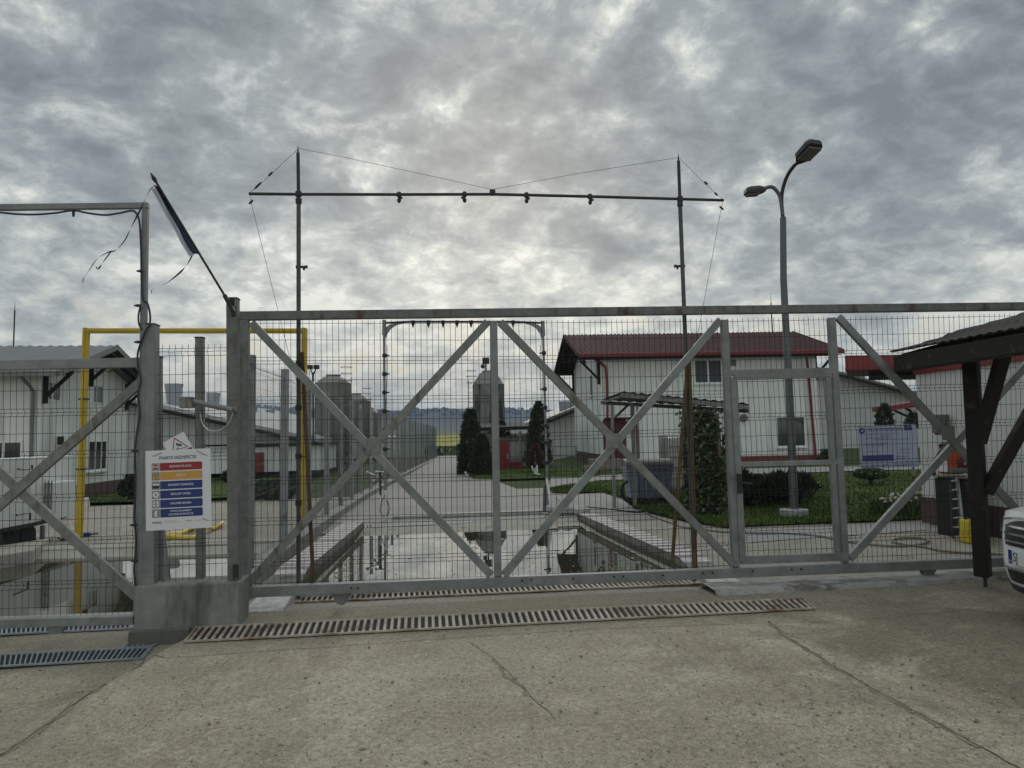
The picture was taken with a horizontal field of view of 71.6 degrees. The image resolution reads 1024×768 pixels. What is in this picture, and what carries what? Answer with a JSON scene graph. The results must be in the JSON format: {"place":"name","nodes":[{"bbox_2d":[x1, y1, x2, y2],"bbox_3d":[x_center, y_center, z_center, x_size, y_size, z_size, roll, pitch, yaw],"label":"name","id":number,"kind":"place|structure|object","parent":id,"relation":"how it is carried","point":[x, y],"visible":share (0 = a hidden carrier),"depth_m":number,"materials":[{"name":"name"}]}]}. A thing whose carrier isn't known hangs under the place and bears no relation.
{"place":"outdoors","nodes":[
{"label":"outdoors","id":0,"kind":"place"},
{"bbox_2d":[0,553,258,615],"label":"water","id":1,"kind":"structure","parent":0,"point":[17,602],"depth_m":9.24,"materials":[{"name":"grey liquid"}]},
{"bbox_2d":[85,477,279,502],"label":"lawn","id":2,"kind":"structure","parent":0,"point":[218,488],"depth_m":23.48,"materials":[{"name":"grass"}]},
{"bbox_2d":[117,473,133,498],"bbox_3d":[-11.624,3.152,21.754,0.616,0.854,1.051,-3,-4,22],"label":"shrub","id":3,"kind":"object","parent":2,"relation":"on","point":[124,487],"visible":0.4,"depth_m":21.45,"materials":[{"name":"green plant"}]},
{"bbox_2d":[205,442,337,473],"bbox_3d":[-11.420,3.548,34.297,5.411,1.350,3.500,-1,-4,0],"label":"annex","id":4,"kind":"object","parent":2,"relation":"on","point":[260,453],"visible":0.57,"depth_m":32.84,"materials":[{"name":"white paint"}]},
{"bbox_2d":[255,452,263,471],"bbox_3d":[-11.617,3.608,32.688,0.311,0.907,0.300,-1,-4,0],"label":"door","id":5,"kind":"structure","parent":4,"relation":"in","point":[259,455],"depth_m":32.55,"materials":[{"name":"red paint"}]},
{"bbox_2d":[321,455,653,533],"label":"farm road","id":6,"kind":"structure","parent":0,"point":[464,499],"depth_m":17.37,"materials":[{"name":"concrete"}]},
{"bbox_2d":[380,320,551,517],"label":"spray arch","id":7,"kind":"structure","parent":6,"relation":"on","point":[385,332],"depth_m":14.19,"materials":[{"name":"metal"}]},
{"bbox_2d":[393,509,542,519],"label":"ground beam","id":8,"kind":"structure","parent":6,"relation":"on","point":[456,514],"depth_m":14.05,"materials":[{"name":"concrete"}]},
{"bbox_2d":[546,503,588,515],"bbox_3d":[1.089,2.459,13.861,0.854,0.280,0.392,-1,-4,0],"label":"rubble heap","id":9,"kind":"object","parent":6,"relation":"on","point":[580,508],"visible":0.57,"depth_m":13.73,"materials":[{"name":"concrete"}]},
{"bbox_2d":[320,528,661,582],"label":"water","id":10,"kind":"structure","parent":0,"point":[415,567],"depth_m":9.52,"materials":[{"name":"grey liquid"}]},
{"bbox_2d":[330,535,654,578],"bbox_3d":[-0.290,2.340,9.961,4.058,0.001,3.622,-1,-4,0],"label":"floating scum","id":11,"kind":"object","parent":10,"relation":"on","point":[522,567],"visible":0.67,"depth_m":8.75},
{"bbox_2d":[0,488,1004,637],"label":"yard","id":12,"kind":"structure","parent":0,"point":[109,522],"depth_m":10.09,"materials":[{"name":"concrete"}]},
{"bbox_2d":[0,539,48,568],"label":"basin kerb","id":13,"kind":"structure","parent":12,"relation":"on","point":[28,554],"depth_m":10.85,"materials":[{"name":"concrete"}]},
{"bbox_2d":[0,455,72,545],"bbox_3d":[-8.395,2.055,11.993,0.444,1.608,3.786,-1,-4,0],"label":"box trailer","id":14,"kind":"object","parent":12,"relation":"on","point":[26,515],"visible":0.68,"depth_m":12.18,"materials":[{"name":"white metal"}]},
{"bbox_2d":[44,480,75,517],"bbox_3d":[-8.469,2.117,13.120,0.402,0.701,0.742,-1,-4,0],"label":"wire crate","id":15,"kind":"object","parent":14,"relation":"on","point":[68,507],"visible":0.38,"depth_m":13.06,"materials":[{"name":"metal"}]},
{"bbox_2d":[0,612,132,636],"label":"basin lip","id":16,"kind":"object","parent":12,"relation":"on","point":[120,613],"depth_m":7.45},
{"bbox_2d":[163,530,170,577],"bbox_3d":[-3.620,1.776,7.396,0.071,0.615,0.335,3,-6,-42],"label":"steel prop","id":17,"kind":"object","parent":16,"relation":"on","point":[166,571],"visible":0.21,"depth_m":7.36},
{"bbox_2d":[0,624,133,634],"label":"drain grate","id":18,"kind":"object","parent":12,"relation":"on","point":[18,631],"visible":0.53,"depth_m":6.87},
{"bbox_2d":[0,309,137,496],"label":"house","id":19,"kind":"structure","parent":12,"relation":"on","point":[28,399],"depth_m":22.59,"materials":[{"name":"white paint"}]},
{"bbox_2d":[0,441,22,457],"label":"window","id":20,"kind":"structure","parent":19,"relation":"in","point":[13,447],"depth_m":20.75,"materials":[{"name":"white paint"}]},
{"bbox_2d":[48,381,60,401],"bbox_3d":[-13.958,0.225,21.626,0.050,0.608,0.751,0,-4,-5],"label":"window","id":21,"kind":"structure","parent":19,"relation":"in","point":[52,397],"depth_m":21.66,"materials":[{"name":"white paint"}]},
{"bbox_2d":[92,384,103,403],"bbox_3d":[-14.216,0.357,24.368,0.050,0.661,0.717,0,-4,-5],"label":"window","id":22,"kind":"structure","parent":19,"relation":"in","point":[97,396],"depth_m":24.36,"materials":[{"name":"glass"}]},
{"bbox_2d":[86,440,109,472],"bbox_3d":[-14.157,2.468,24.311,0.120,1.098,1.418,0,-4,-5],"label":"window","id":23,"kind":"structure","parent":19,"relation":"in","point":[100,464],"depth_m":24.32,"materials":[{"name":"white paint"}]},
{"bbox_2d":[38,543,272,558],"bbox_3d":[-6.457,2.904,11.318,5.880,0.522,0.657,-1,-4,-5],"label":"basin lip","id":24,"kind":"object","parent":12,"relation":"on","point":[183,550],"visible":0.05,"depth_m":11.49,"materials":[{"name":"concrete"}]},
{"bbox_2d":[42,537,277,550],"bbox_3d":[-6.530,2.933,11.837,5.726,0.540,0.500,0,-4,-5],"label":"basin lip","id":25,"kind":"object","parent":12,"relation":"on","point":[129,545],"visible":0.05,"depth_m":11.81,"materials":[{"name":"concrete"}]},
{"bbox_2d":[166,528,194,540],"bbox_3d":[-5.993,2.769,13.212,0.612,0.184,1.209,-1,-4,0],"label":"yellow hose","id":26,"kind":"object","parent":12,"relation":"on","point":[179,535],"visible":0.57,"depth_m":12.71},
{"bbox_2d":[75,327,307,538],"bbox_3d":[-5.573,0.830,12.478,3.873,3.662,0.134,0,-4,-6],"label":"height frame","id":27,"kind":"object","parent":12,"relation":"on","point":[86,333],"visible":0.52,"depth_m":12.38,"materials":[{"name":"yellow paint"}]},
{"bbox_2d":[268,522,362,584],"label":"basin kerb","id":28,"kind":"structure","parent":12,"relation":"on","point":[345,535],"depth_m":9.24,"materials":[{"name":"concrete"}]},
{"bbox_2d":[249,457,437,600],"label":"fence wall","id":29,"kind":"structure","parent":12,"relation":"on","point":[289,551],"depth_m":12.53,"materials":[{"name":"concrete"}]},
{"bbox_2d":[250,355,436,568],"bbox_3d":[-4.802,2.741,32.551,0.609,2.807,50.369,-1,-4,-4],"label":"boundary fence","id":30,"kind":"object","parent":29,"relation":"on","point":[284,409],"visible":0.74,"depth_m":13.09,"materials":[{"name":"metal"}]},
{"bbox_2d":[354,521,582,543],"bbox_3d":[-0.583,2.799,12.142,4.534,0.670,1.180,0,-4,-10],"label":"basin lip","id":31,"kind":"object","parent":12,"relation":"on","point":[455,528],"visible":0.03,"depth_m":12.24,"materials":[{"name":"concrete"}]},
{"bbox_2d":[364,515,575,527],"bbox_3d":[-0.713,2.559,13.226,4.020,0.062,0.373,0,-4,-9],"label":"drain grate","id":32,"kind":"object","parent":12,"relation":"on","point":[393,525],"visible":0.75,"depth_m":13.13,"materials":[{"name":"metal"}]},
{"bbox_2d":[249,148,723,598],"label":"spray arch","id":33,"kind":"structure","parent":12,"relation":"on","point":[679,198],"depth_m":7.40,"materials":[{"name":"metal"}]},
{"bbox_2d":[300,352,314,582],"bbox_3d":[-2.039,0.818,7.085,0.161,2.291,0.032,0,-4,-5],"label":"wooden prop","id":34,"kind":"object","parent":33,"relation":"attached to","point":[308,481],"visible":0.9,"depth_m":7.07,"materials":[{"name":"brown wood"}]},
{"bbox_2d":[670,362,689,563],"bbox_3d":[1.767,0.766,7.452,0.287,2.208,0.032,0,-4,-5],"label":"wooden prop","id":35,"kind":"object","parent":33,"relation":"attached to","point":[679,458],"visible":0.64,"depth_m":7.44,"materials":[{"name":"brown wood"}]},
{"bbox_2d":[295,580,701,602],"bbox_3d":[-0.108,2.180,7.508,4.273,0.070,0.258,-1,-4,-4],"label":"drain grate","id":36,"kind":"object","parent":12,"relation":"on","point":[403,594],"visible":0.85,"depth_m":7.49,"materials":[{"name":"rusty steel"}]},
{"bbox_2d":[617,501,670,507],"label":"bin slab","id":37,"kind":"structure","parent":12,"relation":"on","point":[625,504],"depth_m":15.28,"materials":[{"name":"concrete"}]},
{"bbox_2d":[620,458,673,502],"bbox_3d":[2.981,2.151,15.690,1.027,1.005,0.946,-1,-4,0],"label":"waste bin","id":38,"kind":"object","parent":37,"relation":"on","point":[649,492],"visible":0.46,"depth_m":15.34,"materials":[{"name":"grey plastic"}]},
{"bbox_2d":[577,513,716,568],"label":"basin kerb","id":39,"kind":"structure","parent":12,"relation":"on","point":[681,559],"depth_m":9.74,"materials":[{"name":"concrete"}]},
{"bbox_2d":[659,435,699,492],"bbox_3d":[4.324,2.004,17.882,1.011,1.444,1.031,-1,-4,0],"label":"ibc tank","id":40,"kind":"object","parent":12,"relation":"on","point":[671,448],"visible":0.25,"depth_m":17.42,"materials":[{"name":"plastic"}]},
{"bbox_2d":[688,361,697,567],"bbox_3d":[1.896,0.825,7.460,0.039,2.325,0.030,-1,-4,0],"label":"wooden prop","id":41,"kind":"object","parent":12,"relation":"on","point":[693,469],"visible":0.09,"depth_m":7.45,"materials":[{"name":"brown wood"}]},
{"bbox_2d":[644,511,1002,554],"bbox_3d":[4.064,2.304,11.221,1.312,0.063,6.435,2,-5,-37],"label":"garden hose","id":42,"kind":"object","parent":12,"relation":"on","point":[918,545],"visible":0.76,"depth_m":9.87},
{"bbox_2d":[845,355,1023,538],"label":"gatehouse","id":43,"kind":"object","parent":12,"relation":"on","point":[1011,397],"visible":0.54,"depth_m":10.87,"materials":[{"name":"paint"}]},
{"bbox_2d":[934,473,969,537],"bbox_3d":[6.469,1.776,10.352,0.431,0.889,1.080,0,-4,-7],"label":"storage cabinet","id":44,"kind":"object","parent":12,"relation":"on","point":[941,485],"visible":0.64,"depth_m":10.27,"materials":[{"name":"metal"}]},
{"bbox_2d":[933,442,967,474],"bbox_3d":[6.215,1.063,10.168,0.571,0.466,0.350,-1,-4,0],"label":"backpack blower","id":45,"kind":"object","parent":44,"relation":"on","point":[958,468],"visible":0.39,"depth_m":10.06,"materials":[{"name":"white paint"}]},
{"bbox_2d":[949,477,963,538],"bbox_3d":[6.202,1.731,9.923,0.150,0.846,0.286,-3,-4,23],"label":"ladder","id":46,"kind":"object","parent":12,"relation":"on","point":[959,507],"visible":0.82,"depth_m":9.94,"materials":[{"name":"metal"}]},
{"bbox_2d":[959,517,971,543],"bbox_3d":[6.265,1.988,9.676,0.245,0.350,0.200,-1,-4,0],"label":"jerrycan","id":47,"kind":"object","parent":12,"relation":"on","point":[966,530],"visible":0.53,"depth_m":9.62,"materials":[{"name":"yellow plastic"}]},
{"bbox_2d":[86,466,922,526],"bbox_3d":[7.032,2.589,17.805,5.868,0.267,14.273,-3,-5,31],"label":"lawn","id":48,"kind":"structure","parent":0,"point":[889,485],"depth_m":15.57,"materials":[{"name":"green plant"}]},
{"bbox_2d":[554,293,844,463],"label":"house","id":49,"kind":"structure","parent":48,"relation":"on","point":[585,348],"depth_m":30.34,"materials":[{"name":"white tile"}]},
{"bbox_2d":[603,419,625,458],"bbox_3d":[4.322,2.501,29.907,0.952,2.032,0.125,-1,-4,-3],"label":"door","id":50,"kind":"structure","parent":49,"relation":"in","point":[616,425],"depth_m":29.89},
{"bbox_2d":[693,359,722,384],"bbox_3d":[8.379,-0.513,30.305,1.325,1.085,0.120,-1,-4,-3],"label":"window","id":51,"kind":"structure","parent":49,"relation":"in","point":[711,368],"depth_m":30.34,"materials":[{"name":"white paint"}]},
{"bbox_2d":[775,416,807,448],"bbox_3d":[11.915,2.051,30.301,1.376,1.372,0.120,-1,-4,-3],"label":"window","id":52,"kind":"structure","parent":49,"relation":"in","point":[799,424],"depth_m":30.34,"materials":[{"name":"glass"}]},
{"bbox_2d":[675,408,727,514],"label":"ivy column","id":53,"kind":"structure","parent":48,"relation":"on","point":[704,459],"depth_m":13.12,"materials":[{"name":"green plant"}]},
{"bbox_2d":[702,467,815,505],"bbox_3d":[4.963,2.062,14.517,2.230,0.939,2.045,-2,-4,16],"label":"shrub","id":54,"kind":"object","parent":48,"relation":"on","point":[761,480],"visible":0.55,"depth_m":13.79,"materials":[{"name":"green plant"}]},
{"bbox_2d":[744,139,822,516],"bbox_3d":[5.038,-0.870,12.703,0.686,6.672,1.483,3,-5,-40],"label":"street lamp","id":55,"kind":"object","parent":48,"relation":"on","point":[808,150],"visible":0.93,"depth_m":12.79,"materials":[{"name":"metal"}]},
{"bbox_2d":[852,467,889,484],"bbox_3d":[9.043,2.362,17.865,0.900,0.542,0.896,-1,-4,0],"label":"bush","id":56,"kind":"object","parent":48,"relation":"on","point":[869,471],"visible":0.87,"depth_m":17.67,"materials":[{"name":"green plant"}]},
{"bbox_2d":[866,493,900,516],"bbox_3d":[6.477,2.091,12.287,0.668,0.435,0.570,-1,-4,0],"label":"narcissus","id":57,"kind":"object","parent":48,"relation":"on","point":[876,507],"visible":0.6,"depth_m":12.25,"materials":[{"name":"green plant"}]},
{"bbox_2d":[873,402,894,424],"bbox_3d":[11.514,0.953,21.982,0.640,0.823,0.684,-3,-5,32],"label":"conifer tree","id":58,"kind":"object","parent":48,"relation":"on","point":[887,414],"visible":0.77,"depth_m":21.88,"materials":[{"name":"green plant"}]},
{"bbox_2d":[858,424,918,475],"bbox_3d":[10.564,1.946,19.947,1.651,1.613,0.106,-1,-4,0],"label":"notice board","id":59,"kind":"object","parent":48,"relation":"on","point":[888,435],"visible":0.86,"depth_m":19.91,"materials":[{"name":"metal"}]},
{"bbox_2d":[884,492,920,519],"bbox_3d":[6.702,2.071,12.128,0.640,0.443,0.606,-3,-5,30],"label":"narcissus","id":60,"kind":"object","parent":48,"relation":"on","point":[906,507],"visible":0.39,"depth_m":12.08,"materials":[{"name":"green plant"}]},
{"bbox_2d":[90,406,920,505],"bbox_3d":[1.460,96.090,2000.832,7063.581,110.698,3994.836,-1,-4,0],"label":"hills","id":61,"kind":"structure","parent":0,"point":[447,426],"depth_m":38.39,"materials":[{"name":"plant"}]},
{"bbox_2d":[125,383,399,473],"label":"barn","id":62,"kind":"structure","parent":61,"relation":"on","point":[215,424],"depth_m":35.95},
{"bbox_2d":[255,478,295,499],"bbox_3d":[-7.001,3.097,20.764,1.578,0.756,1.390,-1,-4,0],"label":"shrub","id":63,"kind":"object","parent":61,"relation":"on","point":[263,489],"visible":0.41,"depth_m":20.35,"materials":[{"name":"green plant"}]},
{"bbox_2d":[316,366,351,471],"bbox_3d":[-9.940,2.111,39.844,2.312,5.982,2.289,-1,-4,0],"label":"silo","id":64,"kind":"object","parent":61,"relation":"on","point":[333,384],"visible":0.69,"depth_m":39.24,"materials":[{"name":"grey metal"}]},
{"bbox_2d":[346,388,371,463],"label":"silo","id":65,"kind":"object","parent":61,"relation":"on","point":[366,404],"visible":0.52,"depth_m":49.80,"materials":[{"name":"grey metal"}]},
{"bbox_2d":[226,403,549,416],"bbox_3d":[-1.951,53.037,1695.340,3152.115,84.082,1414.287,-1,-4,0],"label":"wood","id":66,"kind":"object","parent":61,"relation":"on","point":[513,410],"visible":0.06,"depth_m":1376.34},
{"bbox_2d":[437,434,459,445],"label":"rapeseed crop","id":67,"kind":"object","parent":61,"relation":"on","point":[445,437],"visible":0.39,"depth_m":456.33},
{"bbox_2d":[425,443,472,455],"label":"scrub","id":68,"kind":"object","parent":61,"relation":"on","point":[452,451],"visible":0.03,"depth_m":95.40,"materials":[{"name":"green plant"}]},
{"bbox_2d":[466,358,503,433],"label":"silo","id":69,"kind":"object","parent":61,"relation":"on","point":[481,387],"visible":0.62,"depth_m":44.29,"materials":[{"name":"grey metal"}]},
{"bbox_2d":[480,419,549,466],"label":"shed","id":70,"kind":"structure","parent":61,"relation":"on","point":[485,427],"depth_m":34.88,"materials":[{"name":"metal"}]},
{"bbox_2d":[513,367,919,459],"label":"barn","id":71,"kind":"structure","parent":61,"relation":"on","point":[862,406],"depth_m":42.95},
{"bbox_2d":[872,402,913,416],"bbox_3d":[14.346,1.066,26.576,1.136,0.785,1.200,-1,-4,0],"label":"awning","id":72,"kind":"object","parent":71,"relation":"attached to","point":[902,405],"visible":0.44,"depth_m":26.00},
{"bbox_2d":[0,581,1023,767],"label":"front yard","id":73,"kind":"structure","parent":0,"point":[759,635],"depth_m":4.59,"materials":[{"name":"concrete"}]},
{"bbox_2d":[0,646,152,666],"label":"drain grate","id":74,"kind":"object","parent":73,"relation":"on","point":[67,657],"visible":1,"depth_m":5.97,"materials":[{"name":"metal"}]},
{"bbox_2d":[127,575,248,645],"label":"gate plinth","id":75,"kind":"structure","parent":73,"relation":"on","point":[168,611],"depth_m":6.37,"materials":[{"name":"concrete"}]},
{"bbox_2d":[0,202,150,585],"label":"spray arch","id":76,"kind":"structure","parent":75,"relation":"on","point":[143,305],"depth_m":6.54,"materials":[{"name":"metal"}]},
{"bbox_2d":[142,323,160,584],"bbox_3d":[-3.342,0.636,6.551,0.166,2.398,0.130,0,-4,-5],"label":"gate post","id":77,"kind":"object","parent":75,"relation":"on","point":[150,566],"visible":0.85,"depth_m":6.52,"materials":[{"name":"metal"}]},
{"bbox_2d":[0,358,138,633],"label":"sliding gate","id":78,"kind":"structure","parent":77,"relation":"attached to","point":[75,540],"depth_m":6.53,"materials":[{"name":"metal"}]},
{"bbox_2d":[159,356,163,579],"bbox_3d":[-3.345,0.808,6.719,0.110,2.145,0.068,0,-4,-5],"label":"gate post","id":79,"kind":"object","parent":75,"relation":"on","point":[160,531],"visible":0.11,"depth_m":6.72,"materials":[{"name":"metal"}]},
{"bbox_2d":[156,344,226,579],"bbox_3d":[-2.971,0.729,6.588,0.694,2.217,0.032,0,-4,-5],"label":"fence panel","id":80,"kind":"object","parent":75,"relation":"on","point":[188,410],"visible":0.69,"depth_m":6.62,"materials":[{"name":"metal"}]},
{"bbox_2d":[145,448,211,530],"bbox_3d":[-3.015,0.952,6.418,0.586,0.730,0.012,0,-4,-5],"label":"instruction sign","id":81,"kind":"object","parent":80,"relation":"attached to","point":[178,489],"visible":1,"depth_m":6.42,"materials":[{"name":"plastic"}]},
{"bbox_2d":[163,432,192,449],"bbox_3d":[-2.993,0.648,6.462,0.366,0.430,0.008,0,-4,-5],"label":"camera notice","id":82,"kind":"object","parent":81,"relation":"attached to","point":[179,441],"visible":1,"depth_m":6.46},
{"bbox_2d":[194,337,205,577],"bbox_3d":[-2.969,0.711,6.762,0.121,2.331,0.080,0,-4,-5],"label":"gate post","id":83,"kind":"object","parent":75,"relation":"on","point":[200,384],"visible":0.51,"depth_m":6.76,"materials":[{"name":"metal"}]},
{"bbox_2d":[226,297,240,580],"bbox_3d":[-2.599,0.509,6.612,0.165,2.654,0.152,-1,-4,0],"label":"gate post","id":84,"kind":"object","parent":75,"relation":"on","point":[233,455],"visible":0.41,"depth_m":6.59,"materials":[{"name":"galvanised steel"},{"name":"black plastic"}]},
{"bbox_2d":[83,172,235,316],"bbox_3d":[-3.161,-1.262,6.397,1.270,1.248,0.218,1,-4,-19],"label":"flagpole","id":85,"kind":"object","parent":84,"relation":"attached to","point":[186,240],"visible":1,"depth_m":6.41,"materials":[{"name":"metal"}]},
{"bbox_2d":[179,397,237,430],"bbox_3d":[-2.784,0.277,6.521,0.503,0.320,0.105,-1,-4,-3],"label":"bracket arm","id":86,"kind":"object","parent":84,"relation":"attached to","point":[188,402],"visible":1,"depth_m":6.51},
{"bbox_2d":[249,596,295,612],"bbox_3d":[-2.420,2.314,7.192,0.379,0.385,0.652,-1,-4,0],"label":"kerb nose","id":87,"kind":"object","parent":73,"relation":"on","point":[269,604],"visible":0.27,"depth_m":7.06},
{"bbox_2d":[1,624,979,754],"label":"yard joint dirt","id":88,"kind":"structure","parent":73,"relation":"on","point":[501,668],"depth_m":4.39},
{"bbox_2d":[184,597,815,642],"bbox_3d":[-0.009,2.093,6.335,5.624,0.088,0.477,-1,-4,-4],"label":"drain grate","id":89,"kind":"object","parent":73,"relation":"on","point":[333,627],"visible":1,"depth_m":6.34,"materials":[{"name":"rusty steel"}]},
{"bbox_2d":[0,586,1019,767],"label":"yard joints","id":90,"kind":"object","parent":73,"relation":"on","point":[549,711],"visible":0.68,"depth_m":4.89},
{"bbox_2d":[0,588,1022,767],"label":"loose stones","id":91,"kind":"object","parent":73,"relation":"on","point":[706,718],"visible":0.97,"depth_m":4.20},
{"bbox_2d":[702,568,1008,595],"bbox_3d":[4.603,2.046,7.483,5.220,0.139,0.410,0,-4,-5],"label":"gate footing","id":92,"kind":"object","parent":73,"relation":"on","point":[829,583],"visible":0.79,"depth_m":7.30,"materials":[{"name":"concrete"}]},
{"bbox_2d":[240,302,1023,604],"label":"sliding gate","id":93,"kind":"structure","parent":92,"relation":"on","point":[734,559],"depth_m":7.26,"materials":[{"name":"grey metal"}]},
{"bbox_2d":[730,372,847,564],"bbox_3d":[2.884,0.860,7.367,1.189,1.966,0.181,0,-4,-5],"label":"door","id":94,"kind":"structure","parent":93,"relation":"in","point":[837,555],"depth_m":7.39,"materials":[{"name":"metal"}]},
{"bbox_2d":[890,312,1023,586],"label":"carport","id":95,"kind":"object","parent":73,"relation":"on","point":[1000,342],"visible":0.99,"depth_m":7.09,"materials":[{"name":"wood"}]},
{"bbox_2d":[1000,506,1023,593],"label":"parked car","id":96,"kind":"object","parent":73,"relation":"on","point":[1012,525],"visible":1,"depth_m":5.87,"materials":[{"name":"white paint"}]},
{"bbox_2d":[0,0,1023,410],"label":"sky","id":97,"kind":"structure","parent":0,"point":[913,192],"materials":[{"name":"grey"}]},
{"bbox_2d":[469,466,596,478],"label":"lawn","id":98,"kind":"structure","parent":0,"point":[531,474],"depth_m":28.43,"materials":[{"name":"plant"}]},
{"bbox_2d":[457,408,480,472],"bbox_3d":[-1.733,2.401,29.939,1.265,2.851,1.339,-1,-4,0],"label":"conifer tree","id":99,"kind":"object","parent":98,"relation":"on","point":[473,424],"visible":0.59,"depth_m":29.67,"materials":[{"name":"green plant"}]},
{"bbox_2d":[469,433,491,474],"bbox_3d":[-1.249,2.888,28.892,1.110,1.828,1.194,-1,-4,0],"label":"conifer tree","id":100,"kind":"object","parent":98,"relation":"on","point":[480,467],"visible":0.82,"depth_m":28.63,"materials":[{"name":"green plant"}]},
{"bbox_2d":[499,441,509,469],"bbox_3d":[-0.352,3.318,32.577,0.500,1.489,0.540,-1,-4,0],"label":"red cabinet","id":101,"kind":"object","parent":98,"relation":"on","point":[504,447],"visible":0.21,"depth_m":32.35,"materials":[{"name":"metal"}]},
{"bbox_2d":[511,438,523,467],"bbox_3d":[0.189,3.395,34.044,0.840,1.600,0.800,-1,-4,0],"label":"white tank","id":102,"kind":"object","parent":98,"relation":"on","point":[514,449],"visible":0.43,"depth_m":33.70,"materials":[{"name":"plastic"}]},
{"bbox_2d":[525,443,543,472],"bbox_3d":[0.914,2.913,27.898,0.863,1.238,0.989,-1,-4,0],"label":"ornamental tree","id":103,"kind":"object","parent":98,"relation":"on","point":[533,449],"visible":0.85,"depth_m":27.70,"materials":[{"name":"green plant"}]},
{"bbox_2d":[522,400,552,469],"bbox_3d":[1.089,2.126,29.869,1.308,2.974,1.352,-4,-5,37],"label":"conifer tree","id":104,"kind":"object","parent":98,"relation":"on","point":[536,421],"visible":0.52,"depth_m":29.75,"materials":[{"name":"green plant"}]},
{"bbox_2d":[549,474,622,487],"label":"path","id":105,"kind":"structure","parent":0,"point":[565,480],"depth_m":23.42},
{"bbox_2d":[557,494,636,510],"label":"path","id":106,"kind":"structure","parent":0,"point":[597,503],"depth_m":16.14,"materials":[{"name":"concrete"}]},
{"bbox_2d":[601,391,748,507],"bbox_3d":[3.417,1.411,15.210,3.262,2.408,3.049,-2,-4,19],"label":"canopy","id":107,"kind":"object","parent":106,"relation":"on","point":[639,400],"visible":0.61,"depth_m":14.87,"materials":[{"name":"metal"}]},
{"bbox_2d":[584,458,620,470],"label":"door steps","id":108,"kind":"structure","parent":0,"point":[608,462],"depth_m":28.74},
{"bbox_2d":[725,523,929,543],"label":"path","id":109,"kind":"structure","parent":0,"point":[855,529],"depth_m":10.92,"materials":[{"name":"concrete"}]},
{"bbox_2d":[747,464,920,473],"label":"path","id":110,"kind":"structure","parent":0,"point":[823,469],"depth_m":23.52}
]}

